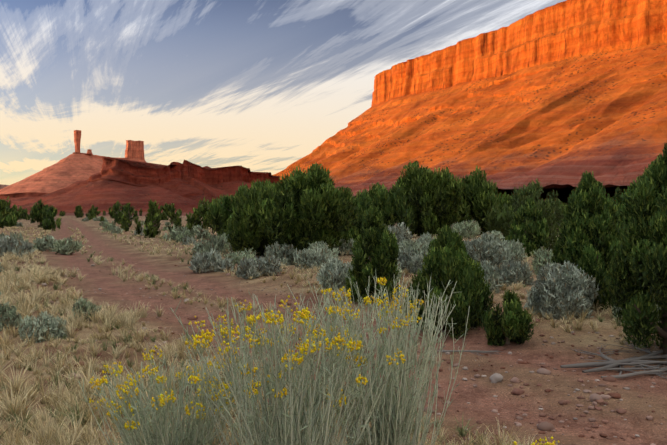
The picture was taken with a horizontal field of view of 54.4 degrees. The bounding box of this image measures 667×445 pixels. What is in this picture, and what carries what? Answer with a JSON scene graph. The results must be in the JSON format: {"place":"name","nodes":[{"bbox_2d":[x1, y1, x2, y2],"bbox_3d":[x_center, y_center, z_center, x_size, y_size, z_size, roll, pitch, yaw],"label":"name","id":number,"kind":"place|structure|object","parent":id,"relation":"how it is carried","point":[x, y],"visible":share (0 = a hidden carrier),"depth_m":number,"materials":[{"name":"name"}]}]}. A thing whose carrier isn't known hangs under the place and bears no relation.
{"place":"outdoors","nodes":[
{"label":"outdoors","id":0,"kind":"place"},
{"bbox_2d":[0,192,47,203],"bbox_3d":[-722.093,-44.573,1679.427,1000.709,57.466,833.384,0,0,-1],"label":"hills","id":1,"kind":"structure","parent":0,"point":[14,198],"depth_m":1557.18,"materials":[{"name":"red stone"}]},
{"bbox_2d":[0,152,145,193],"bbox_3d":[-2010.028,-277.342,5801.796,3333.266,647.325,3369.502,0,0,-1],"label":"hill slope","id":2,"kind":"structure","parent":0,"point":[70,169],"depth_m":5235.22,"materials":[{"name":"red stone"}]},
{"bbox_2d":[74,130,80,152],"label":"rock spire","id":3,"kind":"structure","parent":2,"relation":"on","point":[77,137],"depth_m":5560.11,"materials":[{"name":"red stone"}]},
{"bbox_2d":[125,140,144,159],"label":"butte","id":4,"kind":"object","parent":2,"relation":"on","point":[134,149],"visible":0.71,"depth_m":5932.51,"materials":[{"name":"red stone"}]},
{"bbox_2d":[10,156,279,213],"bbox_3d":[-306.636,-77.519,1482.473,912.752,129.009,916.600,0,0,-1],"label":"ridge","id":5,"kind":"structure","parent":0,"point":[186,186],"depth_m":1304.42,"materials":[{"name":"red stone"}]},
{"bbox_2d":[0,0,565,184],"label":"sky","id":6,"kind":"structure","parent":0,"point":[256,85],"materials":[{"name":"blue"}]},
{"bbox_2d":[0,212,666,444],"bbox_3d":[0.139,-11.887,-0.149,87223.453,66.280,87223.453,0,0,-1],"label":"ground","id":7,"kind":"structure","parent":0,"point":[479,397],"depth_m":7.72,"materials":[{"name":"brown soil"}]},
{"bbox_2d":[77,269,558,444],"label":"rabbitbrush","id":8,"kind":"object","parent":7,"relation":"on","point":[294,426],"depth_m":3.14,"materials":[{"name":"green plant"}]},
{"bbox_2d":[0,216,660,342],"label":"sagebrush shrubs","id":9,"kind":"object","parent":7,"relation":"on","point":[561,290],"visible":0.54,"depth_m":15.94,"materials":[{"name":"grey plant"}]},
{"bbox_2d":[0,226,662,444],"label":"dry grass tufts","id":10,"kind":"object","parent":7,"relation":"on","point":[20,283],"visible":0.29,"depth_m":7.26,"materials":[{"name":"beige plant"}]},
{"bbox_2d":[0,143,666,349],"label":"juniper trees","id":11,"kind":"object","parent":7,"relation":"on","point":[624,238],"visible":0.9,"depth_m":20.90,"materials":[{"name":"green plant"}]},
{"bbox_2d":[0,198,666,354],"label":"tree trunks and limbs","id":12,"kind":"object","parent":7,"relation":"on","point":[662,332],"visible":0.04,"depth_m":9.04,"materials":[{"name":"brown plant"}]},
{"bbox_2d":[2,337,666,405],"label":"dead branches","id":13,"kind":"object","parent":7,"relation":"on","point":[641,362],"visible":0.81,"depth_m":6.76,"materials":[{"name":"grey wood"}]},
{"bbox_2d":[21,262,666,444],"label":"stones","id":14,"kind":"object","parent":7,"relation":"on","point":[544,426],"visible":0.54,"depth_m":6.18,"materials":[{"name":"stone"}]},
{"bbox_2d":[272,0,666,209],"bbox_3d":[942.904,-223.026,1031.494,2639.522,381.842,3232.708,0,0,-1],"label":"mesa","id":15,"kind":"structure","parent":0,"point":[560,98],"depth_m":1111.59,"materials":[{"name":"orange stone"}]}
]}

